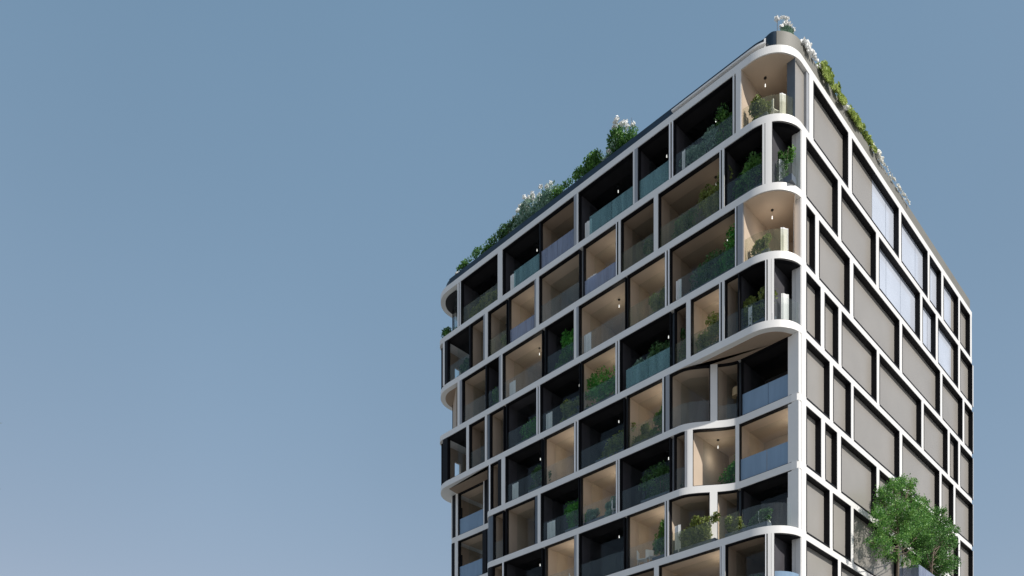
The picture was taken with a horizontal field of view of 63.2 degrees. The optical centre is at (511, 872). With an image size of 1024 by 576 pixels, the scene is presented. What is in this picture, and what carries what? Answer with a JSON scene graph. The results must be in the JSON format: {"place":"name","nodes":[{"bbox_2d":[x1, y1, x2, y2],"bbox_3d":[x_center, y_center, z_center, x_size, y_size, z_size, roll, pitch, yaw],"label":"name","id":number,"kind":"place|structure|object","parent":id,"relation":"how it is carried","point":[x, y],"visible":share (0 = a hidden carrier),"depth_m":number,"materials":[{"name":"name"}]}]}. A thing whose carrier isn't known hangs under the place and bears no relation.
{"place":"outdoors","nodes":[
{"label":"outdoors","id":0,"kind":"place"},
{"bbox_2d":[0,0,1023,575],"label":"sky","id":1,"kind":"structure","parent":0,"point":[233,233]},
{"label":"ground","id":2,"kind":"structure","parent":0,"visible":0},
{"bbox_2d":[440,31,972,575],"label":"apartment building","id":3,"kind":"structure","parent":2,"relation":"on","point":[852,379],"depth_m":44.73,"materials":[{"name":"concrete"}]},
{"bbox_2d":[441,326,456,337],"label":"balcony shrub","id":4,"kind":"object","parent":3,"relation":"on","point":[448,330],"visible":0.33,"depth_m":55.33,"materials":[{"name":"green plant"}]},
{"bbox_2d":[457,357,468,376],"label":"balcony shrub","id":5,"kind":"object","parent":3,"relation":"on","point":[464,367],"visible":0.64,"depth_m":54.05,"materials":[{"name":"green plant"}]},
{"bbox_2d":[456,257,471,270],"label":"roof shrub","id":6,"kind":"object","parent":3,"relation":"on","point":[464,263],"visible":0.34,"depth_m":54.36,"materials":[{"name":"green plant"}]},
{"bbox_2d":[469,303,480,317],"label":"balcony shrub","id":7,"kind":"object","parent":3,"relation":"on","point":[475,310],"visible":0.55,"depth_m":53.28,"materials":[{"name":"green plant"}]},
{"bbox_2d":[470,238,496,259],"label":"roof shrub","id":8,"kind":"object","parent":3,"relation":"on","point":[477,250],"visible":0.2,"depth_m":53.37,"materials":[{"name":"green plant"}]},
{"bbox_2d":[479,289,497,310],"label":"balcony shrub","id":9,"kind":"object","parent":3,"relation":"on","point":[489,298],"visible":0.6,"depth_m":52.39,"materials":[{"name":"green plant"}]},
{"bbox_2d":[492,386,498,405],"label":"balcony shrub","id":10,"kind":"object","parent":3,"relation":"on","point":[495,397],"visible":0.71,"depth_m":52.06,"materials":[{"name":"green plant"}]},
{"bbox_2d":[489,214,524,244],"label":"roof shrub","id":11,"kind":"object","parent":3,"relation":"on","point":[502,233],"visible":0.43,"depth_m":51.89,"materials":[{"name":"green plant"}]},
{"bbox_2d":[510,380,515,394],"bbox_3d":[0.039,-29.532,50.876,0.538,1.000,0.060,0,0,45],"label":"curtain","id":12,"kind":"object","parent":3,"relation":"hanging from","point":[513,387],"visible":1,"depth_m":50.78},
{"bbox_2d":[512,482,517,499],"bbox_3d":[0.203,-23.182,50.712,0.525,1.100,0.060,0,0,45],"label":"curtain","id":13,"kind":"object","parent":3,"relation":"hanging from","point":[514,490],"visible":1,"depth_m":50.71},
{"bbox_2d":[516,416,545,444],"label":"balcony shrub","id":14,"kind":"object","parent":3,"relation":"on","point":[530,432],"visible":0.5,"depth_m":49.91,"materials":[{"name":"green plant"}]},
{"bbox_2d":[509,180,556,231],"bbox_3d":[1.310,-40.061,50.401,4.186,2.377,1.005,0,0,45],"label":"roof flower mound","id":15,"kind":"object","parent":3,"relation":"on","point":[526,209],"visible":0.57,"depth_m":50.21,"materials":[{"name":"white plant"}]},
{"bbox_2d":[528,465,551,492],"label":"balcony shrub","id":16,"kind":"object","parent":3,"relation":"on","point":[536,474],"visible":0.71,"depth_m":49.63,"materials":[{"name":"green plant"}]},
{"bbox_2d":[546,412,551,429],"bbox_3d":[2.173,-26.382,48.747,0.481,1.100,0.060,0,0,45],"label":"curtain","id":17,"kind":"object","parent":3,"relation":"hanging from","point":[548,420],"visible":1,"depth_m":48.76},
{"bbox_2d":[547,520,554,538],"bbox_3d":[2.297,-19.982,48.623,0.637,1.100,0.060,0,0,45],"label":"curtain","id":18,"kind":"object","parent":3,"relation":"hanging from","point":[551,529],"visible":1,"depth_m":48.64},
{"bbox_2d":[547,177,572,203],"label":"roof shrub","id":19,"kind":"object","parent":3,"relation":"on","point":[558,190],"visible":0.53,"depth_m":48.53,"materials":[{"name":"green plant"}]},
{"bbox_2d":[551,345,571,371],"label":"balcony shrub","id":20,"kind":"object","parent":3,"relation":"on","point":[564,356],"visible":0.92,"depth_m":48.02,"materials":[{"name":"green plant"}]},
{"bbox_2d":[560,328,573,366],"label":"balcony shrub","id":21,"kind":"object","parent":3,"relation":"on","point":[567,341],"visible":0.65,"depth_m":47.82,"materials":[{"name":"green plant"}]},
{"bbox_2d":[560,392,588,422],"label":"balcony shrub","id":22,"kind":"object","parent":3,"relation":"on","point":[569,409],"visible":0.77,"depth_m":47.64,"materials":[{"name":"green plant"}]},
{"bbox_2d":[563,499,587,531],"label":"balcony shrub","id":23,"kind":"object","parent":3,"relation":"on","point":[572,516],"visible":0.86,"depth_m":47.59,"materials":[{"name":"green plant"}]},
{"bbox_2d":[570,148,603,184],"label":"roof shrub","id":24,"kind":"object","parent":3,"relation":"on","point":[593,160],"visible":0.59,"depth_m":46.98,"materials":[{"name":"green plant"}]},
{"bbox_2d":[584,332,590,352],"bbox_3d":[4.245,-29.632,46.679,0.527,1.200,0.060,0,0,45],"label":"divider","id":25,"kind":"object","parent":3,"relation":"hanging from","point":[587,342],"visible":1,"depth_m":46.71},
{"bbox_2d":[585,219,591,237],"bbox_3d":[4.280,-35.982,46.644,0.486,1.100,0.060,0,0,45],"label":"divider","id":26,"kind":"object","parent":3,"relation":"hanging from","point":[588,228],"visible":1,"depth_m":46.64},
{"bbox_2d":[586,508,599,523],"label":"balcony shrub","id":27,"kind":"object","parent":3,"relation":"on","point":[592,515],"visible":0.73,"depth_m":46.51,"materials":[{"name":"green plant"}]},
{"bbox_2d":[584,365,614,409],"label":"balcony shrub","id":28,"kind":"object","parent":3,"relation":"on","point":[600,390],"visible":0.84,"depth_m":46.12,"materials":[{"name":"green plant"}]},
{"bbox_2d":[600,496,615,518],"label":"balcony shrub","id":29,"kind":"object","parent":3,"relation":"on","point":[608,508],"visible":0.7,"depth_m":45.58,"materials":[{"name":"green plant"}]},
{"bbox_2d":[602,137,617,160],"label":"roof shrub","id":30,"kind":"object","parent":3,"relation":"on","point":[608,151],"visible":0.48,"depth_m":45.88,"materials":[{"name":"green plant"}]},
{"bbox_2d":[596,422,635,461],"bbox_3d":[5.704,-23.408,45.475,2.874,1.760,0.661,0,0,45],"label":"balcony shrub","id":31,"kind":"object","parent":3,"relation":"on","point":[614,446],"visible":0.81,"depth_m":45.34,"materials":[{"name":"green plant"}]},
{"bbox_2d":[606,115,638,154],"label":"flowering bush","id":32,"kind":"object","parent":3,"relation":"on","point":[621,135],"visible":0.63,"depth_m":45.53,"materials":[{"name":"green plant"}]},
{"bbox_2d":[628,355,655,387],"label":"balcony shrub","id":33,"kind":"object","parent":3,"relation":"on","point":[638,366],"visible":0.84,"depth_m":44.19,"materials":[{"name":"green plant"}]},
{"bbox_2d":[631,422,653,446],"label":"balcony shrub","id":34,"kind":"object","parent":3,"relation":"on","point":[643,435],"visible":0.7,"depth_m":44.07,"materials":[{"name":"green plant"}]},
{"bbox_2d":[642,238,653,258],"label":"balcony shrub","id":35,"kind":"object","parent":3,"relation":"on","point":[648,247],"visible":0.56,"depth_m":43.73,"materials":[{"name":"green plant"}]},
{"bbox_2d":[645,405,661,439],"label":"balcony shrub","id":36,"kind":"object","parent":3,"relation":"on","point":[657,419],"visible":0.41,"depth_m":43.44,"materials":[{"name":"green plant"}]},
{"bbox_2d":[642,340,669,379],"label":"balcony shrub","id":37,"kind":"object","parent":3,"relation":"on","point":[664,361],"visible":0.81,"depth_m":43.42,"materials":[{"name":"green plant"}]},
{"bbox_2d":[648,286,664,315],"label":"balcony shrub","id":38,"kind":"object","parent":3,"relation":"on","point":[657,302],"visible":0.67,"depth_m":43.43,"materials":[{"name":"green plant"}]},
{"bbox_2d":[652,517,664,559],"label":"balcony shrub","id":39,"kind":"object","parent":3,"relation":"on","point":[659,546],"visible":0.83,"depth_m":43.42,"materials":[{"name":"green plant"}]},
{"bbox_2d":[651,170,668,188],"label":"balcony shrub","id":40,"kind":"object","parent":3,"relation":"on","point":[663,177],"visible":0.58,"depth_m":43.40,"materials":[{"name":"green plant"}]},
{"bbox_2d":[638,460,682,502],"bbox_3d":[7.739,-20.434,43.460,2.677,2.174,0.585,0,0,45],"label":"balcony shrub","id":41,"kind":"object","parent":3,"relation":"on","point":[662,470],"visible":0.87,"depth_m":43.55,"materials":[{"name":"green plant"}]},
{"bbox_2d":[675,525,680,551],"bbox_3d":[8.456,-16.982,42.478,0.349,1.500,0.060,0,0,45],"label":"curtain","id":42,"kind":"object","parent":3,"relation":"hanging from","point":[677,536],"visible":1,"depth_m":42.49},
{"bbox_2d":[676,279,680,299],"bbox_3d":[8.494,-29.632,42.440,0.312,1.200,0.060,0,0,45],"label":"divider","id":43,"kind":"object","parent":3,"relation":"hanging from","point":[678,289],"visible":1,"depth_m":42.43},
{"bbox_2d":[678,328,685,361],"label":"balcony shrub","id":44,"kind":"object","parent":3,"relation":"on","point":[682,353],"visible":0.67,"depth_m":42.38,"materials":[{"name":"green plant"}]},
{"bbox_2d":[669,205,700,241],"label":"balcony shrub","id":45,"kind":"object","parent":3,"relation":"on","point":[685,221],"visible":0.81,"depth_m":42.22,"materials":[{"name":"green plant"}]},
{"bbox_2d":[674,529,701,552],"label":"balcony shrub","id":46,"kind":"object","parent":3,"relation":"on","point":[683,536],"visible":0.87,"depth_m":42.16,"materials":[{"name":"green plant"}]},
{"bbox_2d":[679,124,722,167],"bbox_3d":[9.580,-36.222,41.660,2.770,1.751,0.622,0,0,45],"label":"balcony shrub","id":47,"kind":"object","parent":3,"relation":"on","point":[693,153],"visible":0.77,"depth_m":41.55,"materials":[{"name":"green plant"}]},
{"bbox_2d":[684,511,720,550],"bbox_3d":[9.521,-17.083,41.680,2.159,1.781,0.738,0,0,45],"label":"balcony shrub","id":48,"kind":"object","parent":3,"relation":"on","point":[696,528],"visible":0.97,"depth_m":41.55,"materials":[{"name":"green plant"}]},
{"bbox_2d":[695,311,718,351],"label":"balcony shrub","id":49,"kind":"object","parent":3,"relation":"on","point":[706,340],"visible":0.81,"depth_m":41.29,"materials":[{"name":"green plant"}]},
{"bbox_2d":[684,248,733,295],"bbox_3d":[9.921,-29.867,41.325,2.997,1.828,0.655,0,0,45],"label":"balcony shrub","id":50,"kind":"object","parent":3,"relation":"on","point":[708,269],"visible":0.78,"depth_m":41.33,"materials":[{"name":"green plant"}]},
{"bbox_2d":[697,165,732,220],"bbox_3d":[10.059,-33.404,41.196,2.073,2.504,0.678,0,0,45],"label":"balcony shrub","id":51,"kind":"object","parent":3,"relation":"on","point":[710,206],"visible":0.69,"depth_m":41.21,"materials":[{"name":"green plant"}]},
{"bbox_2d":[712,102,731,148],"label":"balcony shrub","id":52,"kind":"object","parent":3,"relation":"on","point":[725,128],"visible":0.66,"depth_m":40.75,"materials":[{"name":"green plant"}]},
{"bbox_2d":[713,223,734,278],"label":"balcony shrub","id":53,"kind":"object","parent":3,"relation":"on","point":[728,263],"visible":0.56,"depth_m":40.51,"materials":[{"name":"green plant"}]},
{"bbox_2d":[718,453,734,483],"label":"balcony shrub","id":54,"kind":"object","parent":3,"relation":"on","point":[730,477],"visible":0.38,"depth_m":42.83,"materials":[{"name":"green plant"}]},
{"bbox_2d":[732,386,736,416],"bbox_3d":[11.347,-23.517,42.008,0.474,1.850,0.474,0,0,0],"label":"floor lamp","id":55,"kind":"object","parent":3,"relation":"on","point":[734,392],"visible":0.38,"depth_m":41.96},
{"bbox_2d":[724,513,745,537],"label":"balcony shrub","id":56,"kind":"object","parent":3,"relation":"on","point":[738,526],"visible":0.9,"depth_m":40.31,"materials":[{"name":"green plant"}]},
{"bbox_2d":[732,151,761,198],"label":"balcony shrub","id":57,"kind":"object","parent":3,"relation":"on","point":[753,166],"visible":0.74,"depth_m":39.72,"materials":[{"name":"green plant"}]},
{"bbox_2d":[743,506,772,531],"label":"balcony shrub","id":58,"kind":"object","parent":3,"relation":"on","point":[765,514],"visible":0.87,"depth_m":39.27,"materials":[{"name":"green plant"}]},
{"bbox_2d":[742,286,777,329],"bbox_3d":[11.692,-26.671,39.541,2.013,1.854,0.638,0,0,45],"label":"balcony shrub","id":59,"kind":"object","parent":3,"relation":"on","point":[756,313],"visible":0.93,"depth_m":39.50,"materials":[{"name":"green plant"}]},
{"bbox_2d":[748,93,771,120],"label":"balcony shrub","id":60,"kind":"object","parent":3,"relation":"on","point":[759,106],"visible":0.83,"depth_m":39.30,"materials":[{"name":"green plant"}]},
{"bbox_2d":[750,233,771,257],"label":"balcony shrub","id":61,"kind":"object","parent":3,"relation":"on","point":[762,245],"visible":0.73,"depth_m":39.38,"materials":[{"name":"green plant"}]},
{"bbox_2d":[780,93,785,113],"bbox_3d":[12.733,-36.032,39.121,0.312,1.200,0.042,0,0,-11],"label":"curtain","id":62,"kind":"object","parent":3,"relation":"hanging from","point":[782,102],"visible":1,"depth_m":39.11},
{"bbox_2d":[781,227,787,250],"bbox_3d":[12.817,-29.682,39.141,0.393,1.300,0.044,0,0,-13],"label":"curtain","id":63,"kind":"object","parent":3,"relation":"hanging from","point":[784,239],"visible":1,"depth_m":39.13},
{"bbox_2d":[781,293,788,319],"bbox_3d":[12.845,-26.532,39.147,0.390,1.400,0.041,0,0,-14],"label":"curtain","id":64,"kind":"object","parent":3,"relation":"hanging from","point":[784,306],"visible":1,"depth_m":39.13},
{"bbox_2d":[775,144,795,184],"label":"balcony shrub","id":65,"kind":"object","parent":3,"relation":"on","point":[787,158],"visible":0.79,"depth_m":38.99,"materials":[{"name":"green plant"}]},
{"bbox_2d":[779,19,795,33],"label":"plant","id":66,"kind":"object","parent":3,"relation":"on","point":[786,26],"visible":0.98,"depth_m":39.34,"materials":[{"name":"white plant"}]},
{"bbox_2d":[800,37,816,59],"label":"white trailing plant","id":67,"kind":"object","parent":3,"relation":"on","point":[807,44],"visible":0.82,"depth_m":39.49,"materials":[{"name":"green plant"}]},
{"bbox_2d":[806,205,814,273],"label":"window","id":68,"kind":"structure","parent":3,"relation":"in","point":[810,217],"depth_m":40.35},
{"bbox_2d":[806,272,820,345],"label":"window","id":69,"kind":"structure","parent":3,"relation":"in","point":[812,288],"depth_m":40.68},
{"bbox_2d":[806,406,820,476],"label":"window","id":70,"kind":"structure","parent":3,"relation":"in","point":[813,422],"depth_m":40.74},
{"bbox_2d":[806,339,829,419],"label":"window","id":71,"kind":"structure","parent":3,"relation":"in","point":[817,366],"depth_m":41.05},
{"bbox_2d":[806,473,829,547],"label":"window","id":72,"kind":"structure","parent":3,"relation":"in","point":[817,496],"depth_m":41.05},
{"bbox_2d":[806,137,837,236],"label":"window","id":73,"kind":"structure","parent":3,"relation":"in","point":[821,184],"depth_m":41.36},
{"bbox_2d":[806,541,837,575],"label":"window","id":74,"kind":"structure","parent":3,"relation":"in","point":[818,563],"depth_m":41.20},
{"bbox_2d":[813,81,848,187],"bbox_3d":[15.837,-36.793,41.685,0.342,2.892,4.034,0,0,45],"label":"window","id":75,"kind":"structure","parent":3,"relation":"in","point":[830,135],"depth_m":42.05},
{"bbox_2d":[825,423,836,488],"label":"window","id":76,"kind":"structure","parent":3,"relation":"in","point":[830,435],"depth_m":42.08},
{"bbox_2d":[824,292,838,363],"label":"window","id":77,"kind":"structure","parent":3,"relation":"in","point":[830,308],"depth_m":42.13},
{"bbox_2d":[816,60,847,105],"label":"lime trailing plant","id":78,"kind":"object","parent":3,"relation":"on","point":[827,73],"visible":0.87,"depth_m":41.14,"materials":[{"name":"green plant"}]},
{"bbox_2d":[819,221,849,313],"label":"window","id":79,"kind":"structure","parent":3,"relation":"in","point":[834,264],"depth_m":42.42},
{"bbox_2d":[833,366,850,437],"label":"window","id":80,"kind":"structure","parent":3,"relation":"in","point":[841,386],"depth_m":43.05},
{"bbox_2d":[833,494,850,561],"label":"window","id":81,"kind":"structure","parent":3,"relation":"in","point":[841,510],"depth_m":43.09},
{"bbox_2d":[841,562,862,575],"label":"window","id":82,"kind":"structure","parent":3,"relation":"in","point":[845,570],"depth_m":43.44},
{"bbox_2d":[841,185,875,284],"bbox_3d":[18.227,-33.593,44.081,0.342,2.892,4.489,0,0,45],"label":"window","id":83,"kind":"structure","parent":3,"relation":"in","point":[858,236],"depth_m":44.52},
{"bbox_2d":[841,437,875,514],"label":"window","id":84,"kind":"structure","parent":3,"relation":"in","point":[858,474],"depth_m":44.42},
{"bbox_2d":[842,312,876,402],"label":"window","id":85,"kind":"structure","parent":3,"relation":"in","point":[859,357],"depth_m":44.60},
{"bbox_2d":[847,103,877,152],"bbox_3d":[18.371,-39.387,44.141,0.702,0.773,3.813,0,0,45],"label":"lime trailing plant","id":86,"kind":"object","parent":3,"relation":"on","point":[856,119],"visible":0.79,"depth_m":43.99,"materials":[{"name":"green plant"}]},
{"bbox_2d":[852,139,898,257],"bbox_3d":[19.857,-36.793,45.717,0.347,2.892,6.503,0,0,45],"label":"window","id":87,"kind":"structure","parent":3,"relation":"in","point":[867,188],"depth_m":46.02,"materials":[{"name":"white glass"}]},
{"bbox_2d":[854,509,896,575],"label":"window","id":88,"kind":"structure","parent":3,"relation":"in","point":[863,559],"depth_m":45.36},
{"bbox_2d":[853,263,899,369],"bbox_3d":[19.955,-30.393,45.813,0.342,2.892,6.417,0,0,45],"label":"window","id":89,"kind":"structure","parent":3,"relation":"in","point":[870,311],"depth_m":46.13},
{"bbox_2d":[854,387,898,479],"bbox_3d":[19.967,-23.993,45.824,0.342,2.892,6.382,0,0,45],"label":"window","id":90,"kind":"structure","parent":3,"relation":"in","point":[873,432],"depth_m":46.23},
{"bbox_2d":[871,143,883,162],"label":"white trailing plant","id":91,"kind":"object","parent":3,"relation":"on","point":[879,156],"visible":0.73,"depth_m":45.66,"materials":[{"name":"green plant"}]},
{"bbox_2d":[881,162,909,204],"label":"white trailing plant","id":92,"kind":"object","parent":3,"relation":"on","point":[894,179],"visible":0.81,"depth_m":47.49,"materials":[{"name":"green plant"}]},
{"bbox_2d":[879,237,919,339],"bbox_3d":[22.315,-33.593,48.182,0.347,2.892,6.341,0,0,45],"label":"window","id":93,"kind":"structure","parent":3,"relation":"in","point":[894,283],"depth_m":48.62,"materials":[{"name":"white glass"}]},
{"bbox_2d":[879,470,919,551],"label":"window","id":94,"kind":"structure","parent":3,"relation":"in","point":[883,479],"depth_m":47.04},
{"bbox_2d":[879,354,921,447],"bbox_3d":[22.413,-27.193,48.278,0.342,2.892,6.488,0,0,45],"label":"window","id":95,"kind":"structure","parent":3,"relation":"in","point":[896,398],"depth_m":48.63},
{"bbox_2d":[901,212,927,297],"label":"window","id":96,"kind":"structure","parent":3,"relation":"in","point":[913,253],"depth_m":50.20,"materials":[{"name":"white glass"}]},
{"bbox_2d":[899,565,930,575],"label":"planter terrace","id":97,"kind":"structure","parent":3,"relation":"on","point":[915,571],"depth_m":46.14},
{"bbox_2d":[863,473,937,575],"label":"terrace tree","id":98,"kind":"object","parent":97,"relation":"on","point":[901,525],"visible":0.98,"depth_m":44.38,"materials":[{"name":"green plant"}]},
{"bbox_2d":[902,546,936,575],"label":"window","id":99,"kind":"structure","parent":3,"relation":"in","point":[905,572],"depth_m":49.86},
{"bbox_2d":[902,435,938,510],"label":"window","id":100,"kind":"structure","parent":3,"relation":"in","point":[913,462],"depth_m":51.16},
{"bbox_2d":[902,324,939,415],"bbox_3d":[24.775,-30.393,50.643,0.342,2.892,6.478,0,0,45],"label":"window","id":101,"kind":"structure","parent":3,"relation":"in","point":[917,367],"depth_m":51.04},
{"bbox_2d":[922,296,935,359],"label":"window","id":102,"kind":"structure","parent":3,"relation":"in","point":[928,316],"depth_m":52.10,"materials":[{"name":"white glass"}]},
{"bbox_2d":[930,256,940,315],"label":"window","id":103,"kind":"structure","parent":3,"relation":"in","point":[935,274],"depth_m":52.90,"materials":[{"name":"white glass"}]},
{"bbox_2d":[908,504,963,575],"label":"terrace tree","id":104,"kind":"object","parent":3,"relation":"on","point":[935,554],"visible":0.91,"depth_m":49.81,"materials":[{"name":"green plant"}]},
{"bbox_2d":[924,404,947,473],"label":"window","id":105,"kind":"structure","parent":3,"relation":"in","point":[935,434],"depth_m":52.92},
{"bbox_2d":[942,475,952,525],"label":"window","id":106,"kind":"structure","parent":3,"relation":"in","point":[947,487],"depth_m":54.64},
{"bbox_2d":[938,319,957,387],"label":"window","id":107,"kind":"structure","parent":3,"relation":"in","point":[947,347],"depth_m":54.64,"materials":[{"name":"white glass"}]},
{"bbox_2d":[943,275,958,340],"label":"window","id":108,"kind":"structure","parent":3,"relation":"in","point":[950,299],"depth_m":54.92,"materials":[{"name":"white glass"}]},
{"bbox_2d":[942,374,962,441],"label":"window","id":109,"kind":"structure","parent":3,"relation":"in","point":[951,400],"depth_m":55.21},
{"bbox_2d":[949,532,957,575],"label":"window","id":110,"kind":"structure","parent":3,"relation":"in","point":[955,551],"depth_m":55.37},
{"bbox_2d":[950,433,957,483],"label":"window","id":111,"kind":"structure","parent":3,"relation":"in","point":[953,442],"depth_m":55.35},
{"bbox_2d":[955,488,972,546],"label":"window","id":112,"kind":"structure","parent":3,"relation":"in","point":[963,507],"depth_m":56.97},
{"bbox_2d":[960,301,969,355],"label":"window","id":113,"kind":"structure","parent":3,"relation":"in","point":[964,315],"depth_m":57.06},
{"bbox_2d":[960,349,972,406],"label":"window","id":114,"kind":"structure","parent":3,"relation":"in","point":[965,365],"depth_m":57.27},
{"bbox_2d":[960,444,972,499],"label":"window","id":115,"kind":"structure","parent":3,"relation":"in","point":[966,461],"depth_m":57.27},
{"bbox_2d":[960,540,972,575],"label":"window","id":116,"kind":"structure","parent":3,"relation":"in","point":[966,554],"depth_m":57.27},
{"bbox_2d":[964,402,972,453],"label":"window","id":117,"kind":"structure","parent":3,"relation":"in","point":[968,414],"depth_m":57.50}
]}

